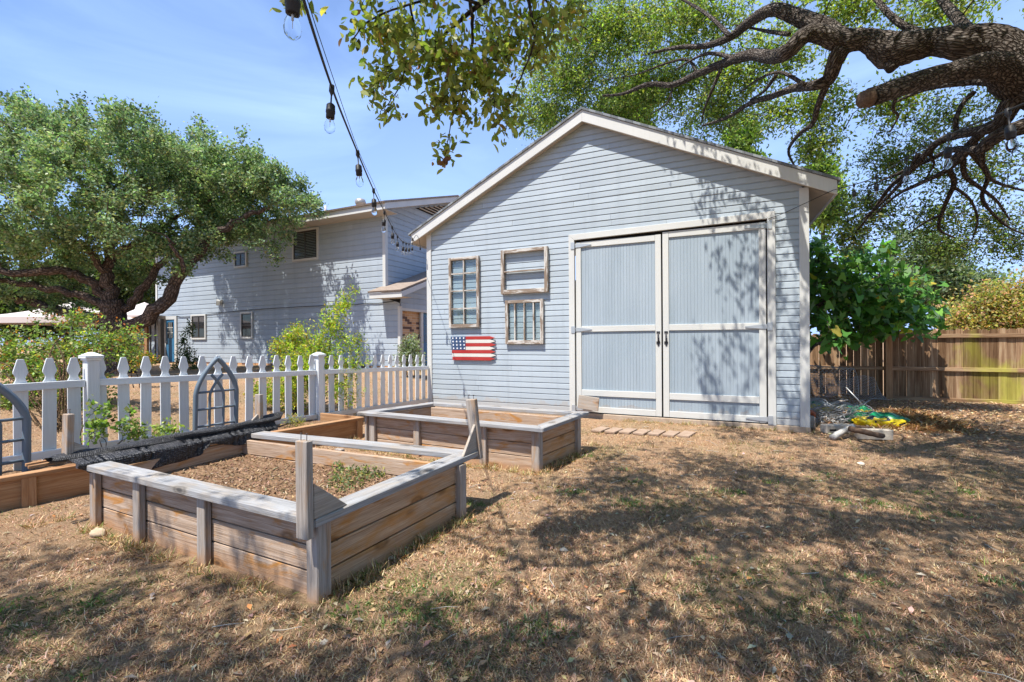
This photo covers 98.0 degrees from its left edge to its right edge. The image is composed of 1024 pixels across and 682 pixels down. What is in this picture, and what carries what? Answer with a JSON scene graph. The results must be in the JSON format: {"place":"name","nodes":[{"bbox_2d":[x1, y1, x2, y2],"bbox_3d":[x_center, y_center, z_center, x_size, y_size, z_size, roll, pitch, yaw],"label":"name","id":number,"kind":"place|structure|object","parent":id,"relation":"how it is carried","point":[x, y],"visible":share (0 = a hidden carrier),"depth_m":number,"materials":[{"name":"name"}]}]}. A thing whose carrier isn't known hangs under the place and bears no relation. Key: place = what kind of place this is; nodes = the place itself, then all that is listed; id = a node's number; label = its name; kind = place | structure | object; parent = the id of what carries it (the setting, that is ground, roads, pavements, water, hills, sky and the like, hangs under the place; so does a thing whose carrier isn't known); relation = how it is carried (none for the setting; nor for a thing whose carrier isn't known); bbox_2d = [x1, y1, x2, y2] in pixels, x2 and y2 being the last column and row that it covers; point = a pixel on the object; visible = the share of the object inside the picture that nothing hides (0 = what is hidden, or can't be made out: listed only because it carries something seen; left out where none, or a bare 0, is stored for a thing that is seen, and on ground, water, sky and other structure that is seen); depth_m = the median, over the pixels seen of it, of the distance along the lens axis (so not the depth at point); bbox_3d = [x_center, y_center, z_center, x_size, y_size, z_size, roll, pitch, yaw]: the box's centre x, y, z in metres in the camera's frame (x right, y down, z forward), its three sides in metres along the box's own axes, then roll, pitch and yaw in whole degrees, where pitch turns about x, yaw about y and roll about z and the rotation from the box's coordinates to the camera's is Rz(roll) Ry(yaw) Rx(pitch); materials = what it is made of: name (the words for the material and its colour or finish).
{"place":"outdoors","nodes":[
{"label":"outdoors","id":0,"kind":"place"},
{"bbox_2d":[0,344,1023,681],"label":"ground","id":1,"kind":"structure","parent":0,"point":[758,446],"depth_m":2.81,"materials":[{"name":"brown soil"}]},
{"bbox_2d":[0,267,74,359],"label":"background tree","id":2,"kind":"object","parent":1,"relation":"on","point":[4,309],"visible":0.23,"depth_m":25.94,"materials":[{"name":"green plant"}]},
{"bbox_2d":[13,254,131,354],"bbox_3d":[-28.913,-2.201,29.118,7.603,6.915,7.093,0,0,24],"label":"background tree","id":3,"kind":"object","parent":1,"relation":"on","point":[87,291],"visible":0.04,"depth_m":27.89,"materials":[{"name":"green plant"}]},
{"bbox_2d":[0,307,155,432],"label":"rose bush","id":4,"kind":"object","parent":1,"relation":"on","point":[35,355],"visible":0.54,"depth_m":6.73,"materials":[{"name":"green plant"}]},
{"bbox_2d":[0,302,155,358],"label":"canopy tent","id":5,"kind":"object","parent":1,"relation":"on","point":[18,318],"visible":0.32,"depth_m":17.46,"materials":[{"name":"grey fabric"}]},
{"bbox_2d":[89,527,106,537],"bbox_3d":[-3.013,1.395,3.229,0.161,0.084,0.089,0,0,24],"label":"stone","id":6,"kind":"object","parent":1,"relation":"on","point":[96,532],"visible":0.87,"depth_m":3.21,"materials":[{"name":"beige stone"}]},
{"bbox_2d":[74,249,155,309],"bbox_3d":[-26.513,-2.711,30.807,7.698,7.897,6.560,0,0,24],"label":"background tree","id":7,"kind":"object","parent":1,"relation":"on","point":[150,297],"visible":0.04,"depth_m":30.12,"materials":[{"name":"green plant"}]},
{"bbox_2d":[87,302,150,351],"bbox_3d":[-18.972,-0.357,22.999,3.070,3.300,3.064,0,0,0],"label":"canopy tent","id":8,"kind":"object","parent":1,"relation":"on","point":[138,310],"visible":0.2,"depth_m":22.04,"materials":[{"name":"grey fabric"}]},
{"bbox_2d":[129,342,161,387],"bbox_3d":[-7.880,0.579,9.508,0.626,1.129,0.604,0,0,-26],"label":"lantana shrub","id":9,"kind":"object","parent":1,"relation":"on","point":[150,355],"visible":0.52,"depth_m":9.44,"materials":[{"name":"green plant"}]},
{"bbox_2d":[128,316,165,362],"bbox_3d":[-17.765,0.026,22.932,4.633,2.417,3.900,0,0,24],"label":"screened porch","id":10,"kind":"object","parent":1,"relation":"on","point":[159,336],"visible":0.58,"depth_m":21.32,"materials":[{"name":"beige wood"}]},
{"bbox_2d":[0,83,328,374],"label":"live oak","id":11,"kind":"object","parent":1,"relation":"on","point":[195,176],"visible":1,"depth_m":13.36,"materials":[{"name":"green plant"}]},
{"bbox_2d":[0,413,363,511],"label":"garden border","id":12,"kind":"object","parent":1,"relation":"on","point":[38,485],"visible":0.46,"depth_m":4.02,"materials":[{"name":"brown wood"}]},
{"bbox_2d":[0,383,31,475],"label":"arched trellis","id":13,"kind":"object","parent":12,"relation":"on","point":[14,399],"visible":0.93,"depth_m":3.98,"materials":[{"name":"metal"}]},
{"bbox_2d":[80,394,139,447],"bbox_3d":[-4.114,0.906,4.569,0.463,0.736,0.312,0,0,-42],"label":"young vine","id":14,"kind":"object","parent":12,"relation":"on","point":[98,424],"visible":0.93,"depth_m":4.50,"materials":[{"name":"green plant"}]},
{"bbox_2d":[119,418,155,442],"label":"border weed","id":15,"kind":"object","parent":12,"relation":"on","point":[136,433],"visible":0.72,"depth_m":4.69,"materials":[{"name":"green plant"}]},
{"bbox_2d":[141,417,188,437],"bbox_3d":[-3.745,1.048,4.844,0.432,0.445,0.346,0,0,24],"label":"border weed","id":16,"kind":"object","parent":12,"relation":"on","point":[163,430],"visible":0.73,"depth_m":4.85,"materials":[{"name":"green plant"}]},
{"bbox_2d":[192,356,238,430],"bbox_3d":[-3.647,0.712,5.497,0.112,1.052,0.532,0,0,30],"label":"arched trellis","id":17,"kind":"object","parent":12,"relation":"on","point":[227,369],"visible":0.84,"depth_m":5.46,"materials":[{"name":"metal"}]},
{"bbox_2d":[281,409,308,428],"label":"border weed","id":18,"kind":"object","parent":12,"relation":"on","point":[292,420],"visible":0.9,"depth_m":6.28,"materials":[{"name":"green plant"}]},
{"bbox_2d":[170,319,198,369],"bbox_3d":[-13.027,0.164,17.562,0.958,1.941,5.517,0,0,-39],"label":"climbing plant","id":19,"kind":"object","parent":1,"relation":"on","point":[187,355],"visible":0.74,"depth_m":15.85,"materials":[{"name":"green plant"}]},
{"bbox_2d":[2,352,428,470],"bbox_3d":[-3.651,0.814,6.141,0.175,1.403,7.473,0,0,30],"label":"picket fence","id":20,"kind":"object","parent":1,"relation":"on","point":[95,381],"visible":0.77,"depth_m":5.48,"materials":[{"name":"white wood"}]},
{"bbox_2d":[61,391,482,603],"bbox_3d":[-1.870,0.966,3.573,2.803,1.002,1.704,0,0,24],"label":"raised bed","id":21,"kind":"object","parent":1,"relation":"on","point":[279,541],"visible":0.88,"depth_m":2.97,"materials":[{"name":"brown wood"}]},
{"bbox_2d":[25,412,282,472],"bbox_3d":[-2.961,0.930,4.008,0.288,0.318,1.904,0,0,33],"label":"shade cloth roll","id":22,"kind":"object","parent":21,"relation":"on","point":[174,448],"visible":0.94,"depth_m":3.88,"materials":[{"name":"black fabric"}]},
{"bbox_2d":[171,454,397,542],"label":"mulch chips","id":23,"kind":"object","parent":21,"relation":"on","point":[277,472],"visible":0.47,"depth_m":3.69,"materials":[{"name":"wood chips"},{"name":"bark"}]},
{"bbox_2d":[325,460,389,492],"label":"bed weeds","id":24,"kind":"object","parent":21,"relation":"on","point":[350,471],"visible":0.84,"depth_m":3.65,"materials":[{"name":"green plant"}]},
{"bbox_2d":[243,319,315,413],"bbox_3d":[-4.049,0.450,8.006,1.122,1.744,1.124,0,0,24],"label":"lime shrub","id":25,"kind":"object","parent":1,"relation":"on","point":[293,340],"visible":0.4,"depth_m":8.03,"materials":[{"name":"green plant"}]},
{"bbox_2d":[155,195,458,367],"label":"house","id":26,"kind":"structure","parent":1,"relation":"on","point":[242,307],"depth_m":17.22,"materials":[{"name":"paint"}]},
{"bbox_2d":[166,319,174,361],"bbox_3d":[-16.093,-0.017,20.960,0.683,1.987,0.068,0,0,24],"label":"door","id":27,"kind":"structure","parent":26,"relation":"in","point":[169,323],"depth_m":20.98,"materials":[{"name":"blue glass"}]},
{"bbox_2d":[190,314,206,338],"bbox_3d":[-14.147,-0.637,20.087,1.074,1.128,0.060,0,0,24],"label":"window","id":28,"kind":"structure","parent":26,"relation":"in","point":[200,320],"depth_m":20.04,"materials":[{"name":"paint"}]},
{"bbox_2d":[233,250,246,267],"bbox_3d":[-11.528,-3.463,18.886,0.810,0.683,0.060,0,0,24],"label":"window","id":29,"kind":"structure","parent":26,"relation":"in","point":[241,257],"depth_m":18.86,"materials":[{"name":"paint"}]},
{"bbox_2d":[240,312,252,338],"bbox_3d":[-11.175,-0.667,18.739,0.762,1.122,0.060,0,0,24],"label":"window","id":30,"kind":"structure","parent":26,"relation":"in","point":[246,318],"depth_m":18.74,"materials":[{"name":"paint"}]},
{"bbox_2d":[292,227,318,261],"bbox_3d":[-8.039,-3.743,17.303,1.400,1.212,0.060,0,0,24],"label":"window","id":31,"kind":"structure","parent":26,"relation":"in","point":[307,246],"depth_m":17.27,"materials":[{"name":"paint"}]},
{"bbox_2d":[423,313,426,365],"bbox_3d":[-3.176,-0.036,17.410,0.097,2.060,1.310,0,0,24],"label":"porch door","id":32,"kind":"structure","parent":26,"relation":"in","point":[424,314],"depth_m":17.02,"materials":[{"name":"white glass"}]},
{"bbox_2d":[271,277,371,411],"bbox_3d":[-3.249,0.071,7.645,1.680,2.397,0.982,0,0,18],"label":"lime shrub","id":33,"kind":"object","parent":1,"relation":"on","point":[332,325],"visible":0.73,"depth_m":7.66,"materials":[{"name":"green plant"}]},
{"bbox_2d":[320,638,327,644],"bbox_3d":[-0.862,1.393,2.054,0.045,0.036,0.039,0,0,24],"label":"stone","id":34,"kind":"object","parent":1,"relation":"on","point":[325,640],"visible":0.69,"depth_m":2.05,"materials":[{"name":"stone"}]},
{"bbox_2d":[392,332,426,377],"bbox_3d":[-2.954,0.408,13.111,1.117,1.397,1.162,0,0,2],"label":"silver bush","id":35,"kind":"object","parent":1,"relation":"on","point":[409,345],"visible":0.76,"depth_m":13.03,"materials":[{"name":"green plant"}]},
{"bbox_2d":[357,402,588,472],"bbox_3d":[-0.522,1.178,5.647,2.767,0.554,1.274,0,0,24],"label":"raised bed","id":36,"kind":"object","parent":1,"relation":"on","point":[529,442],"visible":0.84,"depth_m":5.30,"materials":[{"name":"brown wood"}]},
{"bbox_2d":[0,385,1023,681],"bbox_3d":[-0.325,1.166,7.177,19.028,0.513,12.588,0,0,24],"label":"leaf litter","id":37,"kind":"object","parent":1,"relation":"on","point":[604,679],"visible":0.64,"depth_m":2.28,"materials":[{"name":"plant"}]},
{"bbox_2d":[0,452,1023,681],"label":"lawn weeds","id":38,"kind":"object","parent":1,"relation":"on","point":[98,597],"visible":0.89,"depth_m":2.43,"materials":[{"name":"green plant"}]},
{"bbox_2d":[18,417,1023,673],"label":"grass tufts","id":39,"kind":"object","parent":1,"relation":"on","point":[356,581],"visible":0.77,"depth_m":3.09,"materials":[{"name":"plant"}]},
{"bbox_2d":[559,547,567,552],"bbox_3d":[0.346,1.383,2.950,0.062,0.039,0.038,0,0,24],"label":"stone","id":40,"kind":"object","parent":1,"relation":"on","point":[564,549],"visible":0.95,"depth_m":2.94,"materials":[{"name":"stone"}]},
{"bbox_2d":[591,426,609,432],"bbox_3d":[1.368,1.366,6.874,0.165,0.034,0.330,0,0,37],"label":"paving slab","id":41,"kind":"object","parent":1,"relation":"on","point":[600,429],"depth_m":6.79,"materials":[{"name":"beige concrete"}]},
{"bbox_2d":[604,427,622,433],"bbox_3d":[1.555,1.365,6.790,0.165,0.034,0.330,0,0,37],"label":"paving slab","id":42,"kind":"object","parent":1,"relation":"on","point":[613,430],"depth_m":6.71,"materials":[{"name":"beige concrete"}]},
{"bbox_2d":[212,425,1022,681],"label":"fallen twigs","id":43,"kind":"object","parent":1,"relation":"on","point":[733,536],"visible":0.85,"depth_m":2.71,"materials":[{"name":"brown wood"}]},
{"bbox_2d":[408,107,840,432],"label":"garden shed","id":44,"kind":"structure","parent":1,"relation":"on","point":[682,295],"depth_m":7.66,"materials":[{"name":"paint"}]},
{"bbox_2d":[283,0,420,255],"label":"string light","id":45,"kind":"object","parent":44,"relation":"attached to","point":[292,28],"visible":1,"depth_m":1.95,"materials":[{"name":"black rubber"}]},
{"bbox_2d":[448,255,479,327],"bbox_3d":[-0.970,-0.985,9.001,0.700,1.425,0.059,0,0,24],"label":"old window","id":46,"kind":"structure","parent":44,"relation":"attached to","point":[477,289],"depth_m":8.98,"materials":[{"name":"paint"}]},
{"bbox_2d":[451,336,495,360],"bbox_3d":[-0.783,0.147,8.929,1.027,0.481,0.027,0,0,24],"label":"slat flag","id":47,"kind":"object","parent":44,"relation":"attached to","point":[460,345],"visible":1,"depth_m":8.93,"materials":[{"name":"multicoloured wood"}]},
{"bbox_2d":[505,299,543,343],"bbox_3d":[0.232,-0.362,8.459,0.780,0.845,0.059,0,0,24],"label":"old window","id":48,"kind":"structure","parent":44,"relation":"attached to","point":[524,341],"depth_m":8.44,"materials":[{"name":"paint"}]},
{"bbox_2d":[500,246,548,294],"bbox_3d":[0.231,-1.330,8.447,0.960,0.850,0.074,0,0,24],"label":"old window","id":49,"kind":"structure","parent":44,"relation":"attached to","point":[546,275],"depth_m":8.39,"materials":[{"name":"paint"}]},
{"bbox_2d":[578,395,598,410],"bbox_3d":[1.347,1.093,7.849,0.391,0.270,0.030,0,0,26],"label":"loose plank","id":50,"kind":"object","parent":44,"relation":"on","point":[588,402],"visible":1,"depth_m":7.83,"materials":[{"name":"brown wood"}]},
{"bbox_2d":[571,234,661,416],"bbox_3d":[1.798,-0.257,7.791,1.557,3.067,0.111,0,0,24],"label":"door","id":51,"kind":"structure","parent":44,"relation":"in","point":[618,329],"depth_m":7.78,"materials":[{"name":"paint"}]},
{"bbox_2d":[662,221,772,423],"bbox_3d":[3.255,-0.282,7.131,1.592,3.097,0.111,0,0,24],"label":"door","id":52,"kind":"structure","parent":44,"relation":"in","point":[715,326],"depth_m":7.15,"materials":[{"name":"paint"}]},
{"bbox_2d":[768,103,1023,218],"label":"string light","id":53,"kind":"object","parent":44,"relation":"attached to","point":[1012,143],"visible":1,"depth_m":2.74,"materials":[{"name":"black rubber"}]},
{"bbox_2d":[619,428,636,434],"bbox_3d":[1.758,1.363,6.741,0.165,0.034,0.330,0,0,37],"label":"paving slab","id":54,"kind":"object","parent":1,"relation":"on","point":[628,431],"depth_m":6.69,"materials":[{"name":"beige concrete"}]},
{"bbox_2d":[633,429,650,435],"bbox_3d":[1.945,1.362,6.657,0.165,0.034,0.330,0,0,37],"label":"paving slab","id":55,"kind":"object","parent":1,"relation":"on","point":[642,432],"depth_m":6.58,"materials":[{"name":"beige concrete"}]},
{"bbox_2d":[647,429,665,435],"bbox_3d":[2.148,1.361,6.609,0.165,0.034,0.330,0,0,37],"label":"paving slab","id":56,"kind":"object","parent":1,"relation":"on","point":[656,432],"depth_m":6.54,"materials":[{"name":"beige concrete"}]},
{"bbox_2d":[662,430,679,436],"bbox_3d":[2.335,1.360,6.524,0.165,0.034,0.330,0,0,37],"label":"paving slab","id":57,"kind":"object","parent":1,"relation":"on","point":[670,433],"depth_m":6.46,"materials":[{"name":"beige concrete"}]},
{"bbox_2d":[677,431,695,437],"bbox_3d":[2.538,1.359,6.476,0.165,0.034,0.360,0,0,37],"label":"paving slab","id":58,"kind":"object","parent":1,"relation":"on","point":[684,434],"depth_m":6.39,"materials":[{"name":"beige concrete"}]},
{"bbox_2d":[459,0,1023,272],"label":"overhanging oak","id":59,"kind":"object","parent":1,"relation":"on","point":[989,55],"visible":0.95,"depth_m":7.48,"materials":[{"name":"green plant"}]},
{"bbox_2d":[269,0,592,174],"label":"drooping oak branch","id":60,"kind":"object","parent":59,"relation":"attached to","point":[438,53],"visible":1,"depth_m":2.33,"materials":[{"name":"green plant"}]},
{"bbox_2d":[810,416,814,428],"bbox_3d":[4.644,1.268,6.977,0.160,0.180,0.160,0,0,24],"label":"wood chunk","id":61,"kind":"object","parent":1,"relation":"on","point":[812,422],"visible":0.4,"depth_m":6.89,"materials":[{"name":"grey wood"}]},
{"bbox_2d":[810,410,815,417],"bbox_3d":[4.793,1.191,7.156,0.153,0.165,0.163,0,0,36],"label":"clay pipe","id":62,"kind":"object","parent":1,"relation":"on","point":[812,413],"visible":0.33,"depth_m":7.09,"materials":[{"name":"brown ceramic"}]},
{"bbox_2d":[811,401,830,410],"bbox_3d":[5.905,1.249,8.551,0.491,0.194,0.297,0,0,13],"label":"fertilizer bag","id":63,"kind":"object","parent":1,"relation":"on","point":[820,404],"visible":0.17,"depth_m":8.48,"materials":[{"name":"grey plastic"}]},
{"bbox_2d":[810,365,858,404],"bbox_3d":[6.704,1.008,9.496,1.009,1.017,0.801,0,0,24],"label":"wire netting","id":64,"kind":"object","parent":1,"relation":"on","point":[839,368],"visible":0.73,"depth_m":9.26,"materials":[{"name":"silver metal"}]},
{"bbox_2d":[820,423,851,433],"bbox_3d":[4.807,1.295,6.601,0.420,0.120,0.131,0,0,-7],"label":"hollow block","id":65,"kind":"object","parent":1,"relation":"on","point":[829,428],"depth_m":6.54,"materials":[{"name":"grey concrete"}]},
{"bbox_2d":[810,398,873,423],"bbox_3d":[5.294,1.186,7.443,1.060,0.565,0.710,0,0,24],"label":"wire netting","id":66,"kind":"object","parent":1,"relation":"on","point":[832,407],"visible":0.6,"depth_m":7.28,"materials":[{"name":"silver metal"}]},
{"bbox_2d":[810,399,847,409],"bbox_3d":[5.521,1.140,7.855,2.487,0.042,0.090,0,0,-40],"label":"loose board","id":67,"kind":"object","parent":66,"relation":"on","point":[836,402],"visible":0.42,"depth_m":8.15,"materials":[{"name":"grey wood"}]},
{"bbox_2d":[829,424,855,439],"bbox_3d":[4.613,1.269,6.206,0.461,0.206,0.089,0,0,-20],"label":"bleached log","id":68,"kind":"object","parent":1,"relation":"on","point":[835,435],"visible":0.88,"depth_m":6.16,"materials":[{"name":"white wood"}]},
{"bbox_2d":[810,374,885,400],"bbox_3d":[7.536,1.063,10.119,1.552,0.597,0.252,0,0,28],"label":"wire netting","id":69,"kind":"object","parent":1,"relation":"on","point":[840,386],"visible":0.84,"depth_m":10.12,"materials":[{"name":"silver metal"}]},
{"bbox_2d":[846,387,863,405],"bbox_3d":[6.314,1.021,8.200,0.024,0.330,0.276,0,0,-40],"label":"white stake","id":70,"kind":"object","parent":1,"relation":"on","point":[853,395],"visible":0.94,"depth_m":8.21,"materials":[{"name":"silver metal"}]},
{"bbox_2d":[848,405,870,412],"bbox_3d":[6.075,1.234,7.799,0.394,0.225,0.305,0,0,-4],"label":"fertilizer bag","id":71,"kind":"object","parent":1,"relation":"on","point":[862,408],"visible":0.16,"depth_m":7.73,"materials":[{"name":"green plastic"}]},
{"bbox_2d":[854,424,872,427],"bbox_3d":[5.258,1.311,6.755,0.074,0.076,0.350,0,0,-33],"label":"bark log","id":72,"kind":"object","parent":1,"relation":"on","point":[858,426],"visible":0.31,"depth_m":6.69,"materials":[{"name":"wood"}]},
{"bbox_2d":[855,428,893,439],"bbox_3d":[5.006,1.286,6.158,0.413,0.139,0.135,0,0,12],"label":"stone block","id":73,"kind":"object","parent":1,"relation":"on","point":[888,433],"depth_m":6.10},
{"bbox_2d":[848,426,884,437],"bbox_3d":[4.690,1.215,5.897,0.081,0.095,0.566,0,0,2],"label":"bark log","id":74,"kind":"object","parent":73,"relation":"on","point":[864,432],"visible":1,"depth_m":5.86,"materials":[{"name":"brown wood"}]},
{"bbox_2d":[845,411,910,427],"bbox_3d":[5.820,1.231,7.043,0.836,0.237,0.470,0,0,24],"label":"fertilizer bag","id":75,"kind":"object","parent":1,"relation":"on","point":[886,418],"visible":0.74,"depth_m":6.95,"materials":[{"name":"yellow plastic"}]},
{"bbox_2d":[809,223,951,360],"bbox_3d":[7.259,-0.503,9.210,3.990,3.799,2.000,0,0,-11],"label":"fig tree","id":76,"kind":"object","parent":1,"relation":"on","point":[882,307],"visible":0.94,"depth_m":8.88,"materials":[{"name":"green plant"}]},
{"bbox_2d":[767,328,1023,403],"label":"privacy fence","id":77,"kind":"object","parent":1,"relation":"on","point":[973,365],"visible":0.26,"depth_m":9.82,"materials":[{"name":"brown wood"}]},
{"bbox_2d":[810,395,1023,449],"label":"leaf litter","id":78,"kind":"object","parent":1,"relation":"on","point":[957,408],"visible":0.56,"depth_m":7.85,"materials":[{"name":"dry leaves"},{"name":"twigs"},{"name":"soil"}]},
{"bbox_2d":[818,406,1020,436],"bbox_3d":[6.247,1.235,6.982,2.290,0.379,2.469,0,0,24],"label":"straw heap","id":79,"kind":"object","parent":1,"relation":"on","point":[924,421],"visible":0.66,"depth_m":6.77,"materials":[{"name":"wood"},{"name":"plastic"},{"name":"dry leaves"}]},
{"bbox_2d":[870,221,991,313],"bbox_3d":[22.311,-2.687,24.027,5.552,7.827,5.507,0,0,24],"label":"pale tree","id":80,"kind":"object","parent":1,"relation":"on","point":[948,276],"visible":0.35,"depth_m":22.97,"materials":[{"name":"green plant"}]},
{"bbox_2d":[932,289,1005,330],"bbox_3d":[17.384,-0.374,16.967,2.430,3.380,2.343,0,0,-11],"label":"crape myrtle","id":81,"kind":"object","parent":1,"relation":"on","point":[962,317],"visible":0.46,"depth_m":16.59,"materials":[{"name":"yellow plant"}]},
{"bbox_2d":[921,258,1023,328],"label":"pale tree","id":82,"kind":"object","parent":1,"relation":"on","point":[992,275],"visible":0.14,"depth_m":22.16,"materials":[{"name":"green plant"}]},
{"bbox_2d":[955,269,1023,329],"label":"crape myrtle","id":83,"kind":"object","parent":1,"relation":"on","point":[997,289],"visible":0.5,"depth_m":16.25,"materials":[{"name":"yellow plant"}]},
{"bbox_2d":[989,267,1023,329],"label":"crape myrtle","id":84,"kind":"object","parent":1,"relation":"on","point":[1018,315],"visible":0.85,"depth_m":15.74,"materials":[{"name":"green plant"}]},
{"bbox_2d":[0,0,1023,345],"label":"sky","id":85,"kind":"structure","parent":0,"point":[231,63],"materials":[{"name":"blue"}]},
{"bbox_2d":[589,69,661,126],"bbox_3d":[4.367,-4.484,16.948,3.107,11.660,2.859,0,0,-24],"label":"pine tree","id":86,"kind":"object","parent":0,"point":[600,95],"visible":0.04,"depth_m":16.74,"materials":[{"name":"green plant"}]},
{"bbox_2d":[716,113,771,156],"bbox_3d":[8.684,-3.790,17.032,2.001,10.211,2.810,0,0,8],"label":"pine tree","id":87,"kind":"object","parent":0,"point":[747,141],"visible":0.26,"depth_m":16.41,"materials":[{"name":"green plant"}]},
{"bbox_2d":[801,149,853,372],"bbox_3d":[12.452,-3.245,18.036,2.363,9.066,2.571,0,0,24],"label":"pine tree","id":88,"kind":"object","parent":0,"point":[827,166],"visible":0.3,"depth_m":17.55,"materials":[{"name":"green plant"}]}
]}

